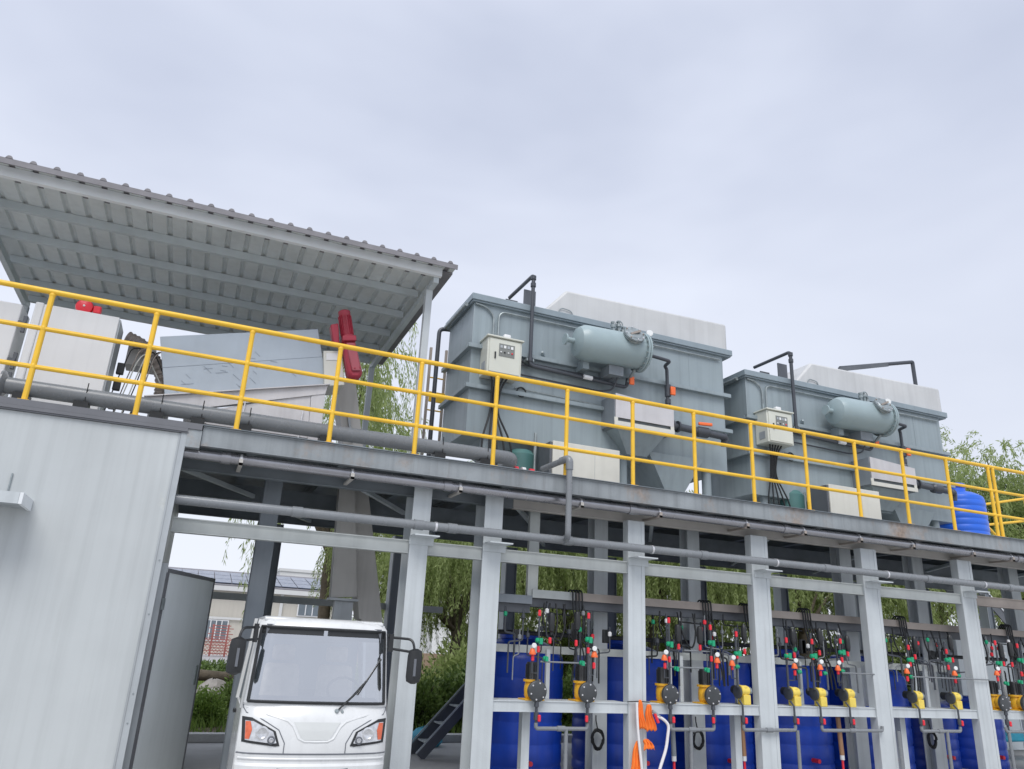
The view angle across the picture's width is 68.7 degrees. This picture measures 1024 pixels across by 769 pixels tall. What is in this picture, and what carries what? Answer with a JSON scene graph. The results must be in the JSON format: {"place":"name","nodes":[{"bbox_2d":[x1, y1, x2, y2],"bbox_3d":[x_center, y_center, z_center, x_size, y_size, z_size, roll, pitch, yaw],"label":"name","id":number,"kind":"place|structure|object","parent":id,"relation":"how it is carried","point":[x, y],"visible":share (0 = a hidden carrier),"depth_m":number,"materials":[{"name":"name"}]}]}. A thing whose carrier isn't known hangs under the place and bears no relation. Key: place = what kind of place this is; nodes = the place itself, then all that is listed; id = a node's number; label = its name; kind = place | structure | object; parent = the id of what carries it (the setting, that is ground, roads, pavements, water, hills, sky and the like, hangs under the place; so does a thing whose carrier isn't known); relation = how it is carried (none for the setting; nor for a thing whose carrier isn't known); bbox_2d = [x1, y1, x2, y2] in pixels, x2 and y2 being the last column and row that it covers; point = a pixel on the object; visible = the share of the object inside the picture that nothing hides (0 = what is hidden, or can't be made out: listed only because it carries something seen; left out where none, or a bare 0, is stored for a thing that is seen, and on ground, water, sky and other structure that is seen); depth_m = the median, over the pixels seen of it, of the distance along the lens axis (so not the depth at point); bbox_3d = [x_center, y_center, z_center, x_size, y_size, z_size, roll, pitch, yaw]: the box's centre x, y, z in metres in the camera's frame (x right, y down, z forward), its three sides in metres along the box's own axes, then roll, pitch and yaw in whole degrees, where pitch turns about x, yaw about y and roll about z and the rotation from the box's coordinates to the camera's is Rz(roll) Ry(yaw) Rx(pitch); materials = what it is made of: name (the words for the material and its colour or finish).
{"place":"outdoors","nodes":[
{"label":"outdoors","id":0,"kind":"place"},
{"bbox_2d":[202,654,227,670],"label":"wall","id":1,"kind":"structure","parent":0,"point":[213,657],"depth_m":42.96,"materials":[{"name":"white paint"}]},
{"bbox_2d":[206,624,233,656],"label":"red rack","id":2,"kind":"object","parent":1,"relation":"on","point":[227,634],"visible":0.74,"depth_m":45.32,"materials":[{"name":"metal"}]},
{"bbox_2d":[169,567,332,654],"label":"factory building","id":3,"kind":"structure","parent":0,"point":[225,612],"depth_m":51.76,"materials":[{"name":"beige paint"}]},
{"bbox_2d":[205,619,228,640],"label":"window","id":4,"kind":"structure","parent":3,"relation":"in","point":[211,621],"depth_m":49.78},
{"bbox_2d":[277,568,321,577],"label":"rooftop block","id":5,"kind":"structure","parent":3,"relation":"on","point":[294,572],"depth_m":70.82,"materials":[{"name":"white paint"}]},
{"bbox_2d":[296,604,318,616],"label":"window","id":6,"kind":"structure","parent":3,"relation":"in","point":[302,610],"depth_m":52.29,"materials":[{"name":"grey glass"}]},
{"bbox_2d":[419,582,586,653],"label":"white house","id":7,"kind":"structure","parent":0,"point":[432,648],"depth_m":59.60,"materials":[{"name":"paint"}]},
{"bbox_2d":[0,0,1023,655],"label":"sky","id":8,"kind":"structure","parent":0,"point":[828,183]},
{"bbox_2d":[183,654,1023,768],"bbox_3d":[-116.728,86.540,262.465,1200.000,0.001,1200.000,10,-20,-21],"label":"ground","id":9,"kind":"structure","parent":0,"point":[208,756],"depth_m":10.46,"materials":[{"name":"concrete"}]},
{"bbox_2d":[0,396,202,768],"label":"panel shed","id":10,"kind":"structure","parent":9,"relation":"on","point":[86,542],"depth_m":7.00,"materials":[{"name":"metal"}]},
{"bbox_2d":[0,473,32,510],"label":"wall awning","id":11,"kind":"object","parent":10,"relation":"attached to","point":[12,499],"depth_m":6.59,"materials":[{"name":"paint"}]},
{"bbox_2d":[129,568,215,768],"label":"shed door","id":12,"kind":"structure","parent":10,"relation":"attached to","point":[165,713],"depth_m":7.78,"materials":[{"name":"metal"}]},
{"bbox_2d":[226,616,421,768],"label":"electric truck","id":13,"kind":"object","parent":9,"relation":"on","point":[313,696],"visible":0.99,"depth_m":6.72,"materials":[{"name":"white paint"}]},
{"bbox_2d":[188,732,572,742],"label":"kerb","id":14,"kind":"structure","parent":9,"relation":"on","point":[205,737],"depth_m":11.15,"materials":[{"name":"grey concrete"}]},
{"bbox_2d":[189,681,571,733],"bbox_3d":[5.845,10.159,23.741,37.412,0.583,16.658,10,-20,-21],"label":"grass","id":15,"kind":"structure","parent":9,"relation":"on","point":[194,726],"depth_m":12.49,"materials":[{"name":"green plant"}]},
{"bbox_2d":[192,683,227,727],"bbox_3d":[-5.400,5.610,13.081,0.943,0.737,1.191,-1,-19,11],"label":"shrub","id":16,"kind":"object","parent":15,"relation":"on","point":[210,704],"visible":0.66,"depth_m":12.97,"materials":[{"name":"green plant"}]},
{"bbox_2d":[200,658,226,671],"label":"verge plants","id":17,"kind":"object","parent":15,"relation":"on","point":[213,666],"visible":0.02,"depth_m":24.72,"materials":[{"name":"green plant"}]},
{"bbox_2d":[198,669,233,681],"bbox_3d":[-7.084,7.404,18.991,3.930,0.336,0.392,11,-21,-23],"label":"fallen log","id":18,"kind":"object","parent":15,"relation":"on","point":[204,675],"visible":0.18,"depth_m":18.72,"materials":[{"name":"wood"}]},
{"bbox_2d":[212,674,233,712],"bbox_3d":[-5.465,6.237,15.121,1.428,0.902,1.139,-7,-21,26],"label":"shrub","id":19,"kind":"object","parent":15,"relation":"on","point":[226,689],"visible":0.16,"depth_m":14.95,"materials":[{"name":"green plant"}]},
{"bbox_2d":[223,322,428,623],"bbox_3d":[-5.259,3.219,23.636,7.217,12.093,6.753,-13,-25,38],"label":"willow tree","id":20,"kind":"object","parent":15,"relation":"on","point":[377,405],"visible":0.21,"depth_m":23.25,"materials":[{"name":"green plant"}]},
{"bbox_2d":[308,528,445,654],"bbox_3d":[-4.054,6.115,23.192,4.896,6.429,4.899,3,-19,1],"label":"willow tree","id":21,"kind":"object","parent":15,"relation":"on","point":[329,564],"visible":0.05,"depth_m":22.69,"materials":[{"name":"green plant"}]},
{"bbox_2d":[325,533,473,648],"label":"willow tree","id":22,"kind":"object","parent":15,"relation":"on","point":[426,613],"visible":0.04,"depth_m":20.54,"materials":[{"name":"green plant"}]},
{"bbox_2d":[413,665,461,729],"bbox_3d":[-1.753,5.877,13.995,2.017,1.248,1.597,10,-20,-21],"label":"shrub","id":23,"kind":"object","parent":15,"relation":"on","point":[428,703],"visible":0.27,"depth_m":13.65,"materials":[{"name":"green plant"}]},
{"bbox_2d":[351,535,532,668],"bbox_3d":[-1.896,5.947,20.863,5.383,5.426,6.224,8,-20,-14],"label":"willow tree","id":24,"kind":"object","parent":15,"relation":"on","point":[449,618],"visible":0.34,"depth_m":19.44,"materials":[{"name":"green plant"}]},
{"bbox_2d":[420,630,466,683],"bbox_3d":[-0.893,7.025,18.224,3.003,2.055,2.435,10,-20,-21],"label":"bush","id":25,"kind":"object","parent":15,"relation":"on","point":[447,663],"visible":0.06,"depth_m":18.08,"materials":[{"name":"green plant"}]},
{"bbox_2d":[425,660,465,732],"bbox_3d":[-0.948,6.095,14.686,1.747,1.383,2.189,5,-19,-6],"label":"shrub","id":26,"kind":"object","parent":15,"relation":"on","point":[456,683],"visible":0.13,"depth_m":14.33,"materials":[{"name":"green plant"}]},
{"bbox_2d":[423,460,587,656],"bbox_3d":[-0.460,5.855,23.318,6.843,7.347,6.838,4,-19,-5],"label":"willow tree","id":27,"kind":"object","parent":15,"relation":"on","point":[544,576],"visible":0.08,"depth_m":21.74,"materials":[{"name":"green plant"}]},
{"bbox_2d":[524,614,586,680],"bbox_3d":[2.088,9.912,27.748,4.804,3.288,3.896,18,-24,-38],"label":"bush","id":28,"kind":"object","parent":15,"relation":"on","point":[564,642],"visible":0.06,"depth_m":26.97,"materials":[{"name":"green plant"}]},
{"bbox_2d":[561,664,573,732],"bbox_3d":[1.278,6.465,15.433,1.747,1.383,2.189,-6,-21,23],"label":"shrub","id":29,"kind":"object","parent":15,"relation":"on","point":[567,688],"visible":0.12,"depth_m":15.01,"materials":[{"name":"green plant"}]},
{"bbox_2d":[466,547,679,654],"bbox_3d":[1.916,7.084,25.397,7.490,6.606,8.660,-8,-22,30],"label":"willow tree","id":30,"kind":"object","parent":15,"relation":"on","point":[557,586],"visible":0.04,"depth_m":23.88,"materials":[{"name":"green plant"}]},
{"bbox_2d":[548,489,800,654],"bbox_3d":[5.231,6.804,24.802,8.535,7.060,6.213,-1,-19,12],"label":"willow tree","id":31,"kind":"object","parent":15,"relation":"on","point":[670,584],"visible":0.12,"depth_m":23.95,"materials":[{"name":"green plant"}]},
{"bbox_2d":[645,561,821,654],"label":"willow tree","id":32,"kind":"object","parent":15,"relation":"on","point":[729,598],"visible":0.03,"depth_m":25.69,"materials":[{"name":"green plant"}]},
{"bbox_2d":[714,567,956,675],"bbox_3d":[10.988,8.055,27.608,9.665,7.078,8.359,12,-21,-24],"label":"willow tree","id":33,"kind":"object","parent":15,"relation":"on","point":[802,633],"visible":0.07,"depth_m":26.62,"materials":[{"name":"green plant"}]},
{"bbox_2d":[743,578,992,659],"bbox_3d":[13.562,8.397,29.930,9.906,8.195,7.212,-16,-26,42],"label":"willow tree","id":34,"kind":"object","parent":15,"relation":"on","point":[830,606],"visible":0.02,"depth_m":28.82,"materials":[{"name":"green plant"}]},
{"bbox_2d":[886,636,913,690],"bbox_3d":[17.788,12.554,33.466,4.221,3.562,5.205,18,-24,-38],"label":"bush","id":35,"kind":"object","parent":15,"relation":"on","point":[889,658],"visible":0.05,"depth_m":33.09,"materials":[{"name":"green plant"}]},
{"bbox_2d":[881,521,1023,648],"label":"willow tree","id":36,"kind":"object","parent":15,"relation":"on","point":[995,593],"visible":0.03,"depth_m":29.10,"materials":[{"name":"green plant"}]},
{"bbox_2d":[940,426,1023,624],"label":"willow tree","id":37,"kind":"object","parent":15,"relation":"on","point":[960,476],"visible":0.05,"depth_m":33.35,"materials":[{"name":"green plant"}]},
{"bbox_2d":[942,431,1023,628],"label":"willow tree","id":38,"kind":"object","parent":15,"relation":"on","point":[1016,478],"visible":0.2,"depth_m":35.29,"materials":[{"name":"green plant"}]},
{"bbox_2d":[411,683,464,758],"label":"metal steps","id":39,"kind":"structure","parent":9,"relation":"on","point":[437,729],"depth_m":11.01,"materials":[{"name":"metal"}]},
{"bbox_2d":[0,398,1023,768],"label":"steel platform","id":40,"kind":"structure","parent":9,"relation":"on","point":[412,550],"depth_m":10.03,"materials":[{"name":"paint"}]},
{"bbox_2d":[0,301,29,396],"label":"white cabinet","id":41,"kind":"object","parent":40,"relation":"on","point":[11,340],"visible":0.57,"depth_m":8.36,"materials":[{"name":"metal"}]},
{"bbox_2d":[10,302,122,409],"bbox_3d":[-5.082,-0.148,8.562,0.875,1.395,0.440,10,-20,-21],"label":"white cabinet","id":42,"kind":"object","parent":40,"relation":"on","point":[68,352],"visible":0.51,"depth_m":8.46,"materials":[{"name":"metal"}]},
{"bbox_2d":[75,300,101,313],"bbox_3d":[-4.911,-0.894,8.686,0.275,0.190,0.098,10,-20,-21],"label":"alarm bell","id":43,"kind":"object","parent":42,"relation":"on","point":[82,305],"visible":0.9,"depth_m":8.66,"materials":[{"name":"red plastic"}]},
{"bbox_2d":[124,332,167,418],"bbox_3d":[-4.639,0.130,9.439,0.676,1.485,0.570,10,-20,-21],"label":"flexible duct","id":44,"kind":"object","parent":40,"relation":"on","point":[131,336],"visible":0.39,"depth_m":9.39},
{"bbox_2d":[0,155,457,453],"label":"canopy roof","id":45,"kind":"structure","parent":40,"relation":"on","point":[82,234],"depth_m":10.03,"materials":[{"name":"metal"}]},
{"bbox_2d":[144,329,343,439],"bbox_3d":[-3.304,0.055,9.416,2.238,1.739,0.790,10,-20,-21],"label":"sludge press","id":46,"kind":"object","parent":40,"relation":"on","point":[196,373],"visible":0.65,"depth_m":9.20,"materials":[{"name":"grey metal"}]},
{"bbox_2d":[104,348,162,413],"bbox_3d":[-4.454,0.054,9.012,0.730,1.059,0.173,16,-23,-34],"label":"cable bundle","id":47,"kind":"object","parent":46,"relation":"hanging from","point":[120,369],"visible":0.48,"depth_m":8.94,"materials":[{"name":"black plastic"}]},
{"bbox_2d":[329,309,361,379],"bbox_3d":[-2.147,-0.521,9.717,0.479,0.934,0.270,10,-20,-21],"label":"red gearmotor","id":48,"kind":"object","parent":46,"relation":"attached to","point":[352,366],"visible":0.84,"depth_m":9.62,"materials":[{"name":"paint"}]},
{"bbox_2d":[0,370,534,470],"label":"deck pipe","id":49,"kind":"object","parent":40,"relation":"on","point":[88,398],"visible":0.66,"depth_m":8.45,"materials":[{"name":"grey plastic"}]},
{"bbox_2d":[326,382,386,711],"bbox_3d":[-1.978,2.210,9.776,1.219,4.619,0.510,10,-20,-21],"label":"inclined chute","id":50,"kind":"object","parent":40,"relation":"attached to","point":[354,575],"visible":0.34,"depth_m":9.63,"materials":[{"name":"grey metal"}]},
{"bbox_2d":[420,347,447,454],"bbox_3d":[-1.220,0.642,12.142,0.440,2.605,0.080,10,-20,-21],"label":"ladder","id":51,"kind":"object","parent":40,"relation":"on","point":[438,400],"visible":0.34,"depth_m":12.24,"materials":[{"name":"grey metal"}]},
{"bbox_2d":[0,279,1023,536],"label":"yellow railing","id":52,"kind":"object","parent":40,"relation":"on","point":[246,363],"visible":0.97,"depth_m":9.06,"materials":[{"name":"metal"}]},
{"bbox_2d":[509,433,536,470],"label":"recirculation pump","id":53,"kind":"object","parent":40,"relation":"on","point":[526,458],"visible":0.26,"depth_m":10.65,"materials":[{"name":"teal paint"}]},
{"bbox_2d":[518,610,554,728],"bbox_3d":[0.299,3.336,8.827,0.331,1.294,0.325,10,-20,-21],"label":"dosing pump","id":54,"kind":"object","parent":40,"relation":"on","point":[535,690],"visible":1,"depth_m":8.72,"materials":[{"name":"yellow plastic"}]},
{"bbox_2d":[538,440,619,482],"bbox_3d":[0.948,1.242,10.627,1.100,0.690,0.402,10,-20,-21],"label":"deck cabinet","id":55,"kind":"object","parent":40,"relation":"on","point":[596,467],"visible":0.36,"depth_m":10.51,"materials":[{"name":"metal"}]},
{"bbox_2d":[426,274,732,495],"bbox_3d":[1.357,0.210,11.787,4.854,3.434,2.020,10,-20,-21],"label":"flotation tank","id":56,"kind":"object","parent":40,"relation":"on","point":[572,339],"visible":0.91,"depth_m":11.36,"materials":[{"name":"metal"}]},
{"bbox_2d":[568,611,597,728],"bbox_3d":[0.838,3.427,9.037,0.306,1.311,0.325,10,-20,-21],"label":"dosing pump","id":57,"kind":"object","parent":40,"relation":"on","point":[585,690],"visible":1,"depth_m":8.97,"materials":[{"name":"yellow plastic"}]},
{"bbox_2d":[174,455,1023,591],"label":"grey pipe","id":58,"kind":"object","parent":40,"relation":"attached to","point":[568,539],"visible":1,"depth_m":9.08,"materials":[{"name":"plastic"}]},
{"bbox_2d":[183,449,1023,562],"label":"silver pipe","id":59,"kind":"object","parent":40,"relation":"attached to","point":[350,475],"visible":0.98,"depth_m":9.30,"materials":[{"name":"metal"}]},
{"bbox_2d":[627,700,656,768],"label":"orange rags","id":60,"kind":"object","parent":40,"relation":"attached to","point":[648,724],"visible":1,"depth_m":8.98,"materials":[{"name":"fabric"}]},
{"bbox_2d":[635,702,669,768],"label":"white hose","id":61,"kind":"object","parent":40,"relation":"hanging from","point":[656,715],"visible":1,"depth_m":8.93,"materials":[{"name":"plastic"}]},
{"bbox_2d":[650,617,680,729],"bbox_3d":[1.960,3.632,9.468,0.310,1.310,0.325,10,-20,-21],"label":"dosing pump","id":62,"kind":"object","parent":40,"relation":"on","point":[667,693],"visible":1,"depth_m":9.37,"materials":[{"name":"yellow plastic"}]},
{"bbox_2d":[692,622,720,724],"bbox_3d":[2.485,3.738,9.667,0.314,1.290,0.325,10,-20,-21],"label":"dosing pump","id":63,"kind":"object","parent":40,"relation":"on","point":[708,693],"visible":0.99,"depth_m":9.61,"materials":[{"name":"yellow plastic"}]},
{"bbox_2d":[729,624,751,724],"bbox_3d":[3.018,3.841,9.896,0.280,1.296,0.424,-3,-20,16],"label":"dosing pump","id":64,"kind":"object","parent":40,"relation":"on","point":[742,694],"visible":1,"depth_m":9.80,"materials":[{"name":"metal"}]},
{"bbox_2d":[497,629,1007,661],"bbox_3d":[4.168,3.950,11.238,9.450,0.056,0.056,10,-20,-21],"label":"black pipe","id":65,"kind":"object","parent":40,"relation":"attached to","point":[535,633],"visible":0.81,"depth_m":10.77,"materials":[{"name":"plastic"}]},
{"bbox_2d":[498,511,1023,643],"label":"cable shelf","id":66,"kind":"object","parent":40,"relation":"hanging from","point":[533,596],"visible":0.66,"depth_m":10.23,"materials":[{"name":"metal"}]},
{"bbox_2d":[546,589,586,681],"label":"hanging cables","id":67,"kind":"object","parent":66,"relation":"hanging from","point":[578,592],"visible":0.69,"depth_m":9.42,"materials":[{"name":"black rubber"}]},
{"bbox_2d":[680,600,725,685],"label":"hanging cables","id":68,"kind":"object","parent":66,"relation":"hanging from","point":[715,646],"visible":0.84,"depth_m":10.10,"materials":[{"name":"black rubber"}]},
{"bbox_2d":[782,608,836,689],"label":"hanging cables","id":69,"kind":"object","parent":66,"relation":"hanging from","point":[808,631],"visible":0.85,"depth_m":10.71,"materials":[{"name":"black rubber"}]},
{"bbox_2d":[886,615,920,691],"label":"hanging cables","id":70,"kind":"object","parent":66,"relation":"hanging from","point":[898,618],"visible":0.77,"depth_m":11.42,"materials":[{"name":"black rubber"}]},
{"bbox_2d":[540,650,988,680],"bbox_3d":[3.804,3.784,10.143,7.550,0.225,0.050,10,-20,-21],"label":"discharge line","id":71,"kind":"object","parent":40,"relation":"attached to","point":[842,672],"visible":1,"depth_m":10.07,"materials":[{"name":"grey plastic"}]},
{"bbox_2d":[780,628,801,724],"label":"dosing pump","id":72,"kind":"object","parent":40,"relation":"on","point":[792,695],"visible":1,"depth_m":10.12,"materials":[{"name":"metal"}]},
{"bbox_2d":[780,490,806,508],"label":"recirculation pump","id":73,"kind":"object","parent":40,"relation":"on","point":[797,499],"visible":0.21,"depth_m":12.38,"materials":[{"name":"teal paint"}]},
{"bbox_2d":[806,628,827,730],"bbox_3d":[4.196,4.055,10.373,0.275,1.315,0.379,10,-20,-21],"label":"dosing pump","id":74,"kind":"object","parent":40,"relation":"on","point":[818,696],"visible":0.99,"depth_m":10.28,"materials":[{"name":"yellow plastic"}]},
{"bbox_2d":[698,351,956,527],"bbox_3d":[6.243,0.769,13.773,5.586,4.139,2.020,10,-20,-21],"label":"flotation tank","id":75,"kind":"object","parent":40,"relation":"on","point":[843,401],"visible":0.79,"depth_m":12.99,"materials":[{"name":"metal"}]},
{"bbox_2d":[834,635,856,728],"bbox_3d":[4.682,4.173,10.527,0.280,1.240,0.424,-3,-20,16],"label":"dosing pump","id":76,"kind":"object","parent":40,"relation":"on","point":[845,696],"visible":1,"depth_m":10.44,"materials":[{"name":"yellow plastic"}]},
{"bbox_2d":[810,484,881,519],"bbox_3d":[5.522,2.079,12.385,1.128,0.690,0.402,10,-20,-21],"label":"deck cabinet","id":77,"kind":"object","parent":40,"relation":"on","point":[833,502],"visible":0.38,"depth_m":12.22,"materials":[{"name":"metal"}]},
{"bbox_2d":[902,636,924,726],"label":"dosing pump","id":78,"kind":"object","parent":40,"relation":"on","point":[913,697],"visible":1,"depth_m":10.91,"materials":[{"name":"yellow plastic"}]},
{"bbox_2d":[940,635,963,726],"bbox_3d":[6.599,4.479,11.301,0.275,1.348,0.379,10,-20,-21],"label":"dosing pump","id":79,"kind":"object","parent":40,"relation":"on","point":[951,698],"visible":1,"depth_m":11.21,"materials":[{"name":"yellow plastic"}]},
{"bbox_2d":[940,483,990,534],"bbox_3d":[8.586,2.579,14.382,0.950,1.342,0.950,10,-20,-21],"label":"blue barrel","id":80,"kind":"object","parent":40,"relation":"on","point":[972,522],"visible":0.34,"depth_m":13.99,"materials":[{"name":"blue plastic"}]},
{"bbox_2d":[989,640,1011,730],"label":"dosing pump","id":81,"kind":"object","parent":40,"relation":"on","point":[1002,702],"visible":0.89,"depth_m":11.49,"materials":[{"name":"yellow plastic"}]},
{"bbox_2d":[1007,642,1023,710],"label":"dosing pump","id":82,"kind":"object","parent":40,"relation":"on","point":[1017,700],"visible":0.97,"depth_m":11.73,"materials":[{"name":"yellow plastic"}]},
{"bbox_2d":[490,634,562,768],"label":"chemical tank","id":83,"kind":"object","parent":9,"relation":"on","point":[544,749],"visible":0.42,"depth_m":9.50,"materials":[{"name":"blue plastic"}]},
{"bbox_2d":[534,723,588,768],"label":"suction pipe","id":84,"kind":"object","parent":9,"relation":"on","point":[565,729],"visible":1,"depth_m":8.57,"materials":[{"name":"grey plastic"}]},
{"bbox_2d":[571,640,672,768],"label":"chemical tank","id":85,"kind":"object","parent":9,"relation":"on","point":[657,738],"visible":0.38,"depth_m":10.08,"materials":[{"name":"blue plastic"}]},
{"bbox_2d":[669,724,715,768],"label":"suction pipe","id":86,"kind":"object","parent":9,"relation":"on","point":[690,730],"visible":0.9,"depth_m":9.20,"materials":[{"name":"grey plastic"}]},
{"bbox_2d":[670,645,754,768],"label":"chemical tank","id":87,"kind":"object","parent":9,"relation":"on","point":[718,749],"visible":0.22,"depth_m":10.50,"materials":[{"name":"blue plastic"}]},
{"bbox_2d":[496,643,1007,768],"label":"pump rack","id":88,"kind":"object","parent":9,"relation":"on","point":[524,736],"visible":0.57,"depth_m":9.80,"materials":[{"name":"metal"}]},
{"bbox_2d":[504,602,611,683],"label":"chemical lines","id":89,"kind":"object","parent":88,"relation":"on","point":[606,634],"visible":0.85,"depth_m":9.26,"materials":[{"name":"grey plastic"}]},
{"bbox_2d":[646,611,738,685],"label":"chemical lines","id":90,"kind":"object","parent":88,"relation":"on","point":[656,641],"visible":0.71,"depth_m":9.94,"materials":[{"name":"grey plastic"}]},
{"bbox_2d":[774,620,858,692],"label":"chemical lines","id":91,"kind":"object","parent":88,"relation":"on","point":[803,645],"visible":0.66,"depth_m":10.67,"materials":[{"name":"grey plastic"}]},
{"bbox_2d":[884,628,953,691],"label":"chemical lines","id":92,"kind":"object","parent":88,"relation":"attached to","point":[937,655],"visible":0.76,"depth_m":11.41,"materials":[{"name":"grey plastic"}]},
{"bbox_2d":[956,634,1023,697],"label":"chemical lines","id":93,"kind":"object","parent":88,"relation":"on","point":[1020,642],"visible":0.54,"depth_m":12.02,"materials":[{"name":"grey plastic"}]},
{"bbox_2d":[742,725,801,768],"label":"suction pipe","id":94,"kind":"object","parent":9,"relation":"on","point":[772,730],"visible":1,"depth_m":9.71,"materials":[{"name":"grey plastic"}]},
{"bbox_2d":[747,649,835,768],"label":"chemical tank","id":95,"kind":"object","parent":9,"relation":"on","point":[817,747],"visible":0.32,"depth_m":10.93,"materials":[{"name":"blue plastic"}]},
{"bbox_2d":[820,725,903,768],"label":"suction pipe","id":96,"kind":"object","parent":9,"relation":"on","point":[854,730],"visible":1,"depth_m":10.30,"materials":[{"name":"grey plastic"}]},
{"bbox_2d":[823,655,915,768],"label":"chemical tank","id":97,"kind":"object","parent":9,"relation":"on","point":[898,700],"visible":0.17,"depth_m":11.62,"materials":[{"name":"blue plastic"}]},
{"bbox_2d":[909,702,961,768],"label":"chemical tank","id":98,"kind":"object","parent":9,"relation":"on","point":[918,742],"visible":0.2,"depth_m":12.09,"materials":[{"name":"blue plastic"}]},
{"bbox_2d":[920,726,961,768],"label":"suction pipe","id":99,"kind":"object","parent":9,"relation":"on","point":[943,731],"visible":1,"depth_m":10.73,"materials":[{"name":"grey plastic"}]},
{"bbox_2d":[940,695,1009,768],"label":"chemical tank","id":100,"kind":"object","parent":9,"relation":"on","point":[967,748],"visible":0.22,"depth_m":12.46,"materials":[{"name":"blue plastic"}]},
{"bbox_2d":[932,638,1023,755],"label":"electric cabinet","id":101,"kind":"object","parent":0,"point":[1018,748],"visible":0.12,"depth_m":14.81,"materials":[{"name":"metal"}]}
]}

